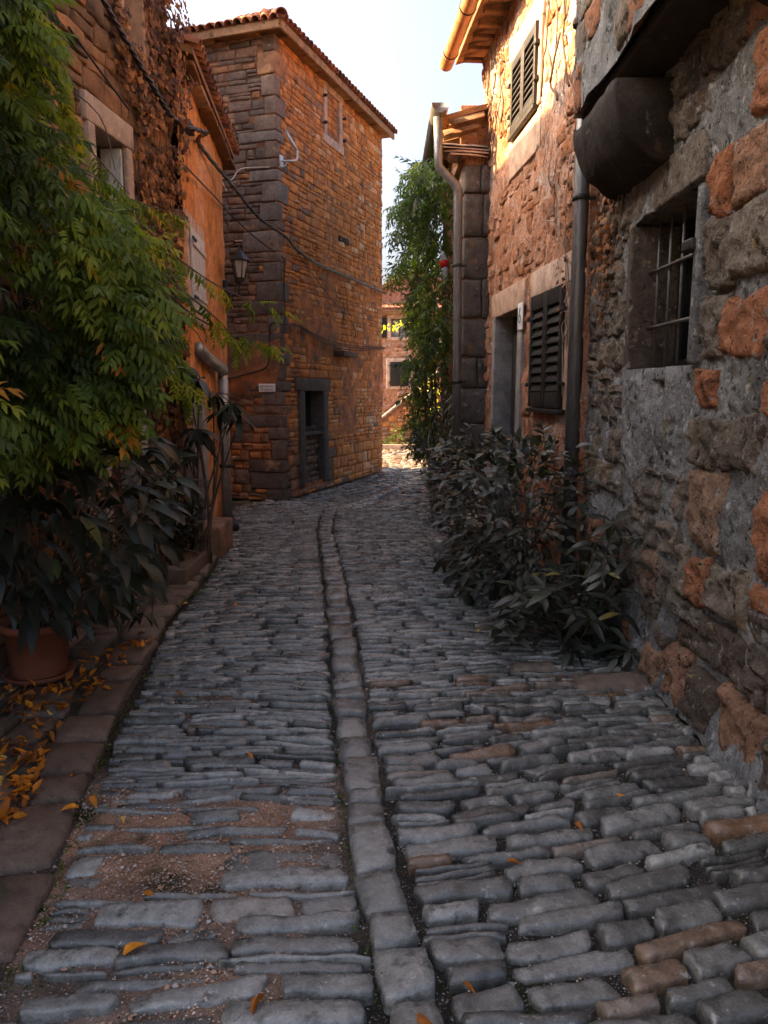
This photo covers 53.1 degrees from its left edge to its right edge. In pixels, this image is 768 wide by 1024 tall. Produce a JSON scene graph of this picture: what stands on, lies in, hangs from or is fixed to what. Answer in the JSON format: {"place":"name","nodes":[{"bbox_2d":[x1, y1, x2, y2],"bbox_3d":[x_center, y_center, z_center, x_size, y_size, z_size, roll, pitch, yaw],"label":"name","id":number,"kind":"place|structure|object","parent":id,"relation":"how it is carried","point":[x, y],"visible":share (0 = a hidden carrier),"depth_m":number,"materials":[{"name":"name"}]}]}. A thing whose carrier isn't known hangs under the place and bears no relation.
{"place":"outdoors","nodes":[
{"label":"outdoors","id":0,"kind":"place"},
{"bbox_2d":[0,516,232,981],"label":"verge","id":1,"kind":"structure","parent":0,"point":[36,838],"depth_m":3.55,"materials":[{"name":"stone"}]},
{"bbox_2d":[0,772,6,785],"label":"fallen leaf","id":2,"kind":"object","parent":1,"relation":"on","point":[1,778],"visible":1,"depth_m":3.21,"materials":[{"name":"plant"}]},
{"bbox_2d":[0,807,7,818],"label":"fallen leaf","id":3,"kind":"object","parent":1,"relation":"on","point":[3,814],"visible":1,"depth_m":2.88,"materials":[{"name":"orange plant"}]},
{"bbox_2d":[1,817,7,824],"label":"fallen leaf","id":4,"kind":"object","parent":1,"relation":"on","point":[5,819],"visible":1,"depth_m":2.90,"materials":[{"name":"plant"}]},
{"bbox_2d":[1,742,8,754],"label":"fallen leaf","id":5,"kind":"object","parent":1,"relation":"on","point":[4,748],"visible":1,"depth_m":3.42,"materials":[{"name":"plant"}]},
{"bbox_2d":[0,797,9,811],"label":"fallen leaf","id":6,"kind":"object","parent":1,"relation":"on","point":[5,805],"visible":0.68,"depth_m":2.95,"materials":[{"name":"orange plant"}]},
{"bbox_2d":[7,794,17,801],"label":"fallen leaf","id":7,"kind":"object","parent":1,"relation":"on","point":[13,797],"visible":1,"depth_m":3.02,"materials":[{"name":"brown plant"}]},
{"bbox_2d":[7,694,17,700],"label":"fallen leaf","id":8,"kind":"object","parent":1,"relation":"on","point":[12,696],"visible":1,"depth_m":4.05,"materials":[{"name":"plant"}]},
{"bbox_2d":[9,807,18,812],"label":"fallen leaf","id":9,"kind":"object","parent":1,"relation":"on","point":[11,810],"visible":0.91,"depth_m":2.97,"materials":[{"name":"plant"}]},
{"bbox_2d":[11,780,22,784],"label":"fallen leaf","id":10,"kind":"object","parent":1,"relation":"on","point":[18,782],"visible":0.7,"depth_m":3.20,"materials":[{"name":"plant"}]},
{"bbox_2d":[13,812,26,818],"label":"fallen leaf","id":11,"kind":"object","parent":1,"relation":"on","point":[18,815],"visible":1,"depth_m":2.91,"materials":[{"name":"orange plant"}]},
{"bbox_2d":[17,784,25,794],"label":"fallen leaf","id":12,"kind":"object","parent":1,"relation":"on","point":[23,792],"visible":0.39,"depth_m":3.16,"materials":[{"name":"plant"}]},
{"bbox_2d":[17,752,28,763],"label":"fallen leaf","id":13,"kind":"object","parent":1,"relation":"on","point":[23,756],"visible":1,"depth_m":3.37,"materials":[{"name":"brown plant"}]},
{"bbox_2d":[16,785,30,790],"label":"fallen leaf","id":14,"kind":"object","parent":1,"relation":"on","point":[24,787],"visible":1,"depth_m":3.11,"materials":[{"name":"plant"}]},
{"bbox_2d":[21,795,29,806],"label":"fallen leaf","id":15,"kind":"object","parent":1,"relation":"on","point":[24,802],"visible":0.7,"depth_m":3.06,"materials":[{"name":"orange plant"}]},
{"bbox_2d":[21,775,31,784],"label":"fallen leaf","id":16,"kind":"object","parent":1,"relation":"on","point":[25,781],"visible":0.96,"depth_m":3.16,"materials":[{"name":"plant"}]},
{"bbox_2d":[20,774,33,778],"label":"fallen leaf","id":17,"kind":"object","parent":1,"relation":"on","point":[29,776],"visible":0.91,"depth_m":3.21,"materials":[{"name":"plant"}]},
{"bbox_2d":[23,690,34,694],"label":"fallen leaf","id":18,"kind":"object","parent":1,"relation":"on","point":[30,692],"visible":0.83,"depth_m":4.08,"materials":[{"name":"orange plant"}]},
{"bbox_2d":[25,700,32,706],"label":"fallen leaf","id":19,"kind":"object","parent":1,"relation":"on","point":[29,703],"visible":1,"depth_m":3.95,"materials":[{"name":"plant"}]},
{"bbox_2d":[31,752,36,761],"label":"fallen leaf","id":20,"kind":"object","parent":1,"relation":"on","point":[33,758],"visible":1,"depth_m":3.40,"materials":[{"name":"plant"}]},
{"bbox_2d":[32,770,39,780],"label":"fallen leaf","id":21,"kind":"object","parent":1,"relation":"on","point":[36,774],"visible":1,"depth_m":3.22,"materials":[{"name":"plant"}]},
{"bbox_2d":[32,779,42,790],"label":"fallen leaf","id":22,"kind":"object","parent":1,"relation":"on","point":[36,785],"visible":1,"depth_m":3.12,"materials":[{"name":"orange plant"}]},
{"bbox_2d":[34,729,40,738],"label":"fallen leaf","id":23,"kind":"object","parent":1,"relation":"on","point":[37,735],"visible":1,"depth_m":3.60,"materials":[{"name":"plant"}]},
{"bbox_2d":[0,612,75,685],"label":"terracotta pot","id":24,"kind":"object","parent":1,"relation":"on","point":[47,661],"visible":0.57,"depth_m":4.32,"materials":[{"name":"ceramic"}]},
{"bbox_2d":[0,401,217,654],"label":"potted shrub","id":25,"kind":"object","parent":24,"relation":"in","point":[46,599],"visible":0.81,"depth_m":3.87,"materials":[{"name":"green plant"}]},
{"bbox_2d":[35,715,43,725],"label":"fallen leaf","id":26,"kind":"object","parent":1,"relation":"on","point":[37,721],"visible":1,"depth_m":3.73,"materials":[{"name":"plant"}]},
{"bbox_2d":[37,754,44,769],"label":"fallen leaf","id":27,"kind":"object","parent":1,"relation":"on","point":[41,764],"visible":1,"depth_m":3.28,"materials":[{"name":"orange plant"}]},
{"bbox_2d":[39,739,47,748],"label":"fallen leaf","id":28,"kind":"object","parent":1,"relation":"on","point":[42,744],"visible":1,"depth_m":3.48,"materials":[{"name":"plant"}]},
{"bbox_2d":[47,731,54,741],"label":"fallen leaf","id":29,"kind":"object","parent":1,"relation":"on","point":[51,734],"visible":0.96,"depth_m":3.65,"materials":[{"name":"plant"}]},
{"bbox_2d":[56,720,62,728],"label":"fallen leaf","id":30,"kind":"object","parent":1,"relation":"on","point":[59,724],"visible":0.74,"depth_m":3.78,"materials":[{"name":"plant"}]},
{"bbox_2d":[65,671,73,679],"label":"fallen leaf","id":31,"kind":"object","parent":1,"relation":"on","point":[69,675],"visible":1,"depth_m":4.33,"materials":[{"name":"plant"}]},
{"bbox_2d":[62,803,78,809],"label":"fallen leaf","id":32,"kind":"object","parent":1,"relation":"on","point":[71,805],"visible":1,"depth_m":3.00,"materials":[{"name":"orange plant"}]},
{"bbox_2d":[80,667,85,677],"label":"fallen leaf","id":33,"kind":"object","parent":1,"relation":"on","point":[82,670],"visible":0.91,"depth_m":4.46,"materials":[{"name":"plant"}]},
{"bbox_2d":[82,688,91,696],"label":"fallen leaf","id":34,"kind":"object","parent":1,"relation":"on","point":[86,694],"visible":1,"depth_m":4.11,"materials":[{"name":"plant"}]},
{"bbox_2d":[0,0,188,670],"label":"ivy house","id":35,"kind":"structure","parent":1,"relation":"on","point":[90,23],"depth_m":5.73,"materials":[{"name":"orange paint"}]},
{"bbox_2d":[96,146,100,196],"bbox_3d":[-2.259,-2.400,5.818,0.020,0.820,0.521,1,9,6],"label":"window pane","id":36,"kind":"structure","parent":35,"relation":"in","point":[98,149],"depth_m":5.99,"materials":[{"name":"grey"}]},
{"bbox_2d":[68,26,129,109],"bbox_3d":[-2.026,-3.156,5.510,0.018,0.217,0.903,1,9,6],"label":"cable","id":37,"kind":"object","parent":35,"relation":"attached to","point":[98,68],"visible":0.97,"depth_m":5.45,"materials":[{"name":"black rubber"}]},
{"bbox_2d":[112,458,123,549],"bbox_3d":[-2.206,-0.070,6.134,0.055,1.480,0.495,1,9,6],"label":"door","id":38,"kind":"structure","parent":35,"relation":"in","point":[115,476],"depth_m":6.26,"materials":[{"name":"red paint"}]},
{"bbox_2d":[101,0,207,134],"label":"cable","id":39,"kind":"object","parent":35,"relation":"attached to","point":[118,26],"visible":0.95,"depth_m":6.05,"materials":[{"name":"black rubber"}]},
{"bbox_2d":[111,0,198,526],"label":"dry ivy","id":40,"kind":"object","parent":35,"relation":"attached to","point":[163,70],"visible":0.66,"depth_m":6.58,"materials":[{"name":"brown plant"}]},
{"bbox_2d":[115,594,158,641],"bbox_3d":[-1.622,0.700,5.033,0.257,0.342,0.196,-5,10,-28],"label":"seedling","id":41,"kind":"object","parent":1,"relation":"on","point":[148,616],"visible":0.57,"depth_m":5.02,"materials":[{"name":"green plant"}]},
{"bbox_2d":[0,0,302,638],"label":"wisteria","id":42,"kind":"object","parent":1,"relation":"on","point":[102,287],"visible":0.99,"depth_m":3.10,"materials":[{"name":"green plant"}]},
{"bbox_2d":[141,545,212,586],"bbox_3d":[-1.858,0.498,6.989,0.404,0.207,1.072,0,9,0],"label":"door step","id":43,"kind":"object","parent":1,"relation":"on","point":[192,564],"depth_m":6.67,"materials":[{"name":"stone"}]},
{"bbox_2d":[168,498,204,547],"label":"ground cover","id":44,"kind":"object","parent":43,"relation":"on","point":[190,535],"visible":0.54,"depth_m":6.91,"materials":[{"name":"green plant"}]},
{"bbox_2d":[107,366,257,579],"bbox_3d":[-1.893,-0.310,6.457,0.840,1.908,2.042,4,10,23],"label":"climbing shrub","id":45,"kind":"object","parent":1,"relation":"on","point":[198,437],"visible":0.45,"depth_m":6.90,"materials":[{"name":"green plant"}]},
{"bbox_2d":[166,26,239,544],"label":"orange house","id":46,"kind":"structure","parent":1,"relation":"on","point":[203,244],"depth_m":8.23,"materials":[{"name":"paint"}]},
{"bbox_2d":[172,119,194,154],"bbox_3d":[-2.030,-3.458,7.107,0.544,0.300,0.120,0,9,0],"label":"cable bracket","id":47,"kind":"object","parent":46,"relation":"attached to","point":[190,133],"visible":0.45,"depth_m":7.07,"materials":[{"name":"black metal"}]},
{"bbox_2d":[194,342,235,517],"bbox_3d":[-1.893,-0.785,8.614,0.211,2.098,1.588,0,9,0],"label":"downpipe","id":48,"kind":"object","parent":46,"relation":"attached to","point":[216,364],"visible":0.77,"depth_m":9.18,"materials":[{"name":"metal"}]},
{"bbox_2d":[210,441,223,506],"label":"cable","id":49,"kind":"object","parent":46,"relation":"attached to","point":[222,462],"visible":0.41,"depth_m":8.98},
{"bbox_2d":[180,160,285,258],"bbox_3d":[-1.902,-3.549,8.957,0.598,0.482,4.354,1,9,5],"label":"cable","id":50,"kind":"object","parent":46,"relation":"attached to","point":[193,174],"visible":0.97,"depth_m":9.77,"materials":[{"name":"black rubber"}]},
{"bbox_2d":[223,246,249,301],"bbox_3d":[-1.884,-3.019,9.744,0.222,0.635,0.594,-5,10,-30],"label":"wall lantern","id":51,"kind":"object","parent":46,"relation":"attached to","point":[239,259],"depth_m":9.56,"materials":[{"name":"black metal"}]},
{"bbox_2d":[166,0,484,284],"label":"sky","id":52,"kind":"structure","parent":0,"point":[391,50],"materials":[{"name":"white"}]},
{"bbox_2d":[0,449,767,1023],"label":"lane","id":53,"kind":"structure","parent":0,"point":[260,649],"depth_m":2.97,"materials":[{"name":"stone"}]},
{"bbox_2d":[89,795,96,806],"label":"fallen leaf","id":54,"kind":"object","parent":53,"relation":"on","point":[93,799],"visible":1,"depth_m":3.08,"materials":[{"name":"orange plant"}]},
{"bbox_2d":[123,942,146,954],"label":"fallen leaf","id":55,"kind":"object","parent":53,"relation":"on","point":[130,946],"visible":1,"depth_m":2.26,"materials":[{"name":"plant"}]},
{"bbox_2d":[144,890,152,895],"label":"fallen leaf","id":56,"kind":"object","parent":53,"relation":"on","point":[148,892],"visible":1,"depth_m":2.49,"materials":[{"name":"plant"}]},
{"bbox_2d":[199,517,232,560],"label":"stone block","id":57,"kind":"structure","parent":53,"relation":"on","point":[222,535],"depth_m":7.77,"materials":[{"name":"brown stone"}]},
{"bbox_2d":[232,520,238,530],"bbox_3d":[-1.830,0.163,9.138,0.220,0.120,0.214,0,9,0],"label":"drain shoe","id":58,"kind":"object","parent":53,"relation":"on","point":[235,525],"visible":0.3,"depth_m":9.09,"materials":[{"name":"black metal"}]},
{"bbox_2d":[250,993,263,1014],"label":"fallen leaf","id":59,"kind":"object","parent":53,"relation":"on","point":[256,1000],"visible":1,"depth_m":2.06,"materials":[{"name":"orange plant"}]},
{"bbox_2d":[174,7,397,500],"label":"tower house","id":60,"kind":"structure","parent":53,"relation":"on","point":[276,72],"depth_m":11.70,"materials":[{"name":"stone"}]},
{"bbox_2d":[222,163,286,190],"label":"cable","id":61,"kind":"object","parent":60,"relation":"attached to","point":[250,167],"visible":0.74,"depth_m":10.79,"materials":[{"name":"grey rubber"}]},
{"bbox_2d":[228,259,285,378],"bbox_3d":[-1.933,-2.799,11.244,1.031,1.731,0.149,2,9,10],"label":"cable","id":62,"kind":"object","parent":60,"relation":"attached to","point":[265,367],"visible":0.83,"depth_m":11.16,"materials":[{"name":"black rubber"}]},
{"bbox_2d":[259,384,275,391],"bbox_3d":[-1.718,-1.824,11.303,0.270,0.120,0.026,3,9,18],"label":"street sign","id":63,"kind":"object","parent":60,"relation":"attached to","point":[267,387],"visible":1,"depth_m":11.29,"materials":[{"name":"metal"}]},
{"bbox_2d":[278,129,297,167],"bbox_3d":[-1.350,-5.144,10.869,0.279,0.500,0.102,0,9,0],"label":"antenna bracket","id":64,"kind":"object","parent":60,"relation":"attached to","point":[280,159],"visible":1,"depth_m":10.87,"materials":[{"name":"metal"}]},
{"bbox_2d":[196,131,385,293],"bbox_3d":[-1.125,-4.047,11.302,0.667,0.698,8.276,2,9,12],"label":"cable","id":65,"kind":"object","parent":60,"relation":"attached to","point":[216,166],"visible":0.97,"depth_m":10.22,"materials":[{"name":"black rubber"}]},
{"bbox_2d":[305,392,310,430],"bbox_3d":[-1.277,-1.657,12.667,0.010,0.630,0.330,3,9,18],"label":"window pane","id":66,"kind":"structure","parent":60,"relation":"in","point":[307,394],"depth_m":12.71,"materials":[{"name":"grey glass"}]},
{"bbox_2d":[298,254,355,344],"bbox_3d":[-0.895,-3.430,12.708,0.023,1.231,2.420,3,9,18],"label":"cable","id":67,"kind":"object","parent":60,"relation":"attached to","point":[331,298],"visible":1,"depth_m":12.72,"materials":[{"name":"black rubber"}]},
{"bbox_2d":[284,325,381,350],"bbox_3d":[-0.711,-2.950,13.321,0.024,0.258,4.562,3,9,19],"label":"cable","id":68,"kind":"object","parent":60,"relation":"attached to","point":[330,345],"visible":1,"depth_m":12.71,"materials":[{"name":"black rubber"}]},
{"bbox_2d":[284,324,382,348],"bbox_3d":[-0.711,-2.978,13.317,0.024,0.228,4.561,3,9,19],"label":"cable","id":69,"kind":"object","parent":60,"relation":"attached to","point":[332,343],"visible":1,"depth_m":12.83,"materials":[{"name":"black rubber"}]},
{"bbox_2d":[284,323,384,347],"bbox_3d":[-0.711,-3.002,13.313,0.024,0.204,4.561,3,9,19],"label":"cable","id":70,"kind":"object","parent":60,"relation":"attached to","point":[330,340],"visible":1,"depth_m":12.81,"materials":[{"name":"black rubber"}]},
{"bbox_2d":[0,636,767,1023],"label":"grit","id":71,"kind":"object","parent":53,"relation":"on","point":[284,814],"visible":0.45,"depth_m":2.68,"materials":[{"name":"gravel"}]},
{"bbox_2d":[0,558,767,1015],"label":"joint weeds","id":72,"kind":"object","parent":53,"relation":"on","point":[90,816],"visible":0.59,"depth_m":2.87,"materials":[{"name":"green plant"}]},
{"bbox_2d":[382,444,413,449],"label":"bed kerb","id":73,"kind":"structure","parent":53,"relation":"on","point":[391,446],"depth_m":21.69,"materials":[{"name":"stone"}]},
{"bbox_2d":[382,423,439,443],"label":"hedge","id":74,"kind":"object","parent":53,"relation":"on","point":[391,437],"visible":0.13,"depth_m":22.23,"materials":[{"name":"green plant"}]},
{"bbox_2d":[381,372,440,443],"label":"stair parapet","id":75,"kind":"structure","parent":53,"relation":"on","point":[392,415],"depth_m":22.75,"materials":[{"name":"stone"}]},
{"bbox_2d":[382,304,441,415],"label":"house","id":76,"kind":"structure","parent":53,"relation":"on","point":[393,349],"depth_m":23.52,"materials":[{"name":"brick"}]},
{"bbox_2d":[391,319,406,336],"bbox_3d":[0.470,-5.617,23.480,0.500,0.550,0.020,0,9,0],"label":"window pane","id":77,"kind":"structure","parent":76,"relation":"in","point":[393,334],"depth_m":23.48,"materials":[{"name":"grey"}]},
{"bbox_2d":[379,148,455,503],"bbox_3d":[0.619,-3.520,13.824,1.430,5.938,8.897,0,9,0],"label":"creeper tree","id":78,"kind":"object","parent":53,"relation":"on","point":[420,231],"visible":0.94,"depth_m":10.13,"materials":[{"name":"green plant"}]},
{"bbox_2d":[438,224,448,285],"bbox_3d":[0.758,-3.314,9.807,0.131,0.836,0.160,-4,10,-25],"label":"red hanging lamp","id":79,"kind":"object","parent":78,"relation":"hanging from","point":[444,262],"visible":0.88,"depth_m":9.79,"materials":[{"name":"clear glass"}]},
{"bbox_2d":[417,1013,431,1023],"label":"fallen leaf","id":80,"kind":"object","parent":53,"relation":"on","point":[422,1019],"visible":1,"depth_m":1.99,"materials":[{"name":"orange plant"}]},
{"bbox_2d":[399,386,455,527],"bbox_3d":[0.561,-0.696,9.446,0.802,1.726,1.322,0,9,0],"label":"oleander","id":81,"kind":"object","parent":53,"relation":"on","point":[447,404],"visible":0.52,"depth_m":9.21,"materials":[{"name":"green plant"}]},
{"bbox_2d":[433,553,451,561],"bbox_3d":[0.582,0.461,7.520,0.204,0.119,0.128,0,9,0],"label":"loose rock","id":82,"kind":"object","parent":53,"relation":"on","point":[437,558],"visible":0.41,"depth_m":7.47,"materials":[{"name":"stone"}]},
{"bbox_2d":[427,535,458,554],"bbox_3d":[0.614,0.359,7.907,0.346,0.210,0.282,0,9,0],"label":"loose rock","id":83,"kind":"object","parent":53,"relation":"on","point":[435,549],"visible":0.4,"depth_m":7.81,"materials":[{"name":"stone"}]},
{"bbox_2d":[429,103,490,508],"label":"corner house","id":84,"kind":"structure","parent":53,"relation":"on","point":[465,137],"depth_m":9.27,"materials":[{"name":"stone"}]},
{"bbox_2d":[420,102,466,509],"bbox_3d":[0.768,-2.540,10.988,0.456,4.840,3.900,0,9,0],"label":"downpipe","id":85,"kind":"object","parent":84,"relation":"attached to","point":[434,134],"visible":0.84,"depth_m":9.04,"materials":[{"name":"metal"}]},
{"bbox_2d":[463,980,475,993],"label":"fallen leaf","id":86,"kind":"object","parent":53,"relation":"on","point":[468,985],"visible":1,"depth_m":2.12,"materials":[{"name":"orange plant"}]},
{"bbox_2d":[443,510,510,550],"bbox_3d":[1.010,0.203,8.509,0.632,0.294,1.068,0,9,0],"label":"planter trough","id":87,"kind":"object","parent":53,"relation":"on","point":[475,535],"visible":0.09,"depth_m":7.99,"materials":[{"name":"stone"}]},
{"bbox_2d":[414,419,607,624],"bbox_3d":[0.935,-0.062,6.716,1.432,1.504,3.518,0,9,0],"label":"dark shrub","id":88,"kind":"object","parent":53,"relation":"on","point":[502,559],"visible":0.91,"depth_m":5.80,"materials":[{"name":"green plant"}]},
{"bbox_2d":[433,513,502,605],"bbox_3d":[0.777,0.405,6.669,0.656,0.595,1.555,0,9,0],"label":"trailing branch","id":89,"kind":"object","parent":88,"relation":"attached to","point":[468,600],"visible":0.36,"depth_m":6.55,"materials":[{"name":"green plant"}]},
{"bbox_2d":[507,858,521,864],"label":"fallen leaf","id":90,"kind":"object","parent":53,"relation":"on","point":[513,860],"visible":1,"depth_m":2.68,"materials":[{"name":"orange plant"}]},
{"bbox_2d":[455,0,599,581],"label":"shuttered house","id":91,"kind":"structure","parent":53,"relation":"on","point":[522,376],"depth_m":7.29,"materials":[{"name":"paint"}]},
{"bbox_2d":[439,0,478,71],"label":"copper gutter","id":92,"kind":"object","parent":91,"relation":"attached to","point":[466,12],"visible":1,"depth_m":8.56,"materials":[{"name":"orange metal"}]},
{"bbox_2d":[517,302,523,329],"bbox_3d":[1.345,-1.932,7.593,0.019,0.260,0.180,-1,9,-4],"label":"house number plate","id":93,"kind":"object","parent":91,"relation":"attached to","point":[520,315],"visible":1,"depth_m":7.56,"materials":[{"name":"ceramic"}]},
{"bbox_2d":[476,0,570,173],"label":"bare creeper","id":94,"kind":"object","parent":91,"relation":"attached to","point":[489,114],"visible":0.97,"depth_m":8.19,"materials":[{"name":"brown plant"}]},
{"bbox_2d":[535,59,575,395],"bbox_3d":[1.417,-2.292,6.435,0.095,2.616,1.352,-1,9,-4],"label":"bare creeper","id":95,"kind":"object","parent":91,"relation":"attached to","point":[565,212],"visible":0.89,"depth_m":6.15,"materials":[{"name":"brown plant"}]},
{"bbox_2d":[471,510,656,671],"bbox_3d":[1.053,0.438,5.089,1.081,1.000,1.491,0,9,0],"label":"broad leaf shrub","id":96,"kind":"object","parent":53,"relation":"on","point":[537,597],"visible":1,"depth_m":4.74,"materials":[{"name":"green plant"}]},
{"bbox_2d":[574,821,582,830],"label":"fallen leaf","id":97,"kind":"object","parent":53,"relation":"on","point":[578,824],"visible":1,"depth_m":2.92,"materials":[{"name":"plant"}]},
{"bbox_2d":[572,0,767,814],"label":"rubble house","id":98,"kind":"structure","parent":53,"relation":"on","point":[670,99],"depth_m":3.92,"materials":[{"name":"stone"}]},
{"bbox_2d":[560,119,595,589],"bbox_3d":[1.478,-2.086,5.754,0.166,5.580,0.125,-5,10,-28],"label":"downpipe","id":99,"kind":"object","parent":98,"relation":"attached to","point":[581,197],"visible":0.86,"depth_m":5.82,"materials":[{"name":"metal"}]},
{"bbox_2d":[587,193,622,345],"bbox_3d":[1.543,-1.927,5.375,0.107,1.526,0.760,0,9,0],"label":"bare creeper","id":100,"kind":"object","parent":98,"relation":"attached to","point":[606,237],"visible":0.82,"depth_m":5.36,"materials":[{"name":"wood"},{"name":"bark"}]},
{"bbox_2d":[646,205,695,367],"bbox_3d":[1.625,-1.282,4.383,0.169,0.898,1.020,0,9,0],"label":"window grille","id":101,"kind":"object","parent":98,"relation":"attached to","point":[688,246],"depth_m":4.54,"materials":[{"name":"metal"}]},
{"bbox_2d":[673,223,687,365],"bbox_3d":[1.880,-1.357,4.858,0.040,0.900,0.060,0,9,0],"label":"window frame","id":102,"kind":"structure","parent":98,"relation":"in","point":[686,237],"depth_m":4.85,"materials":[{"name":"paint"}]},
{"bbox_2d":[678,359,693,365],"bbox_3d":[1.880,-0.870,4.469,0.040,0.060,0.860,0,9,0],"label":"window frame","id":103,"kind":"structure","parent":98,"relation":"in","point":[684,361],"depth_m":4.78,"materials":[{"name":"paint"}]},
{"bbox_2d":[681,229,694,359],"bbox_3d":[1.889,-1.285,4.403,0.006,0.780,0.860,0,9,0],"label":"window pane","id":104,"kind":"structure","parent":98,"relation":"in","point":[689,263],"depth_m":4.78,"materials":[{"name":"grey"}]},
{"bbox_2d":[686,216,695,231],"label":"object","id":105,"kind":"structure","parent":98,"relation":"in","point":[691,223],"depth_m":4.67,"materials":[{"name":"paint"}]},
{"label":"ground","id":106,"kind":"structure","parent":0,"visible":0},
{"bbox_2d":[382,272,441,310],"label":"gabled house","id":107,"kind":"structure","parent":106,"relation":"on","point":[388,298],"depth_m":25.69,"materials":[{"name":"tile"}]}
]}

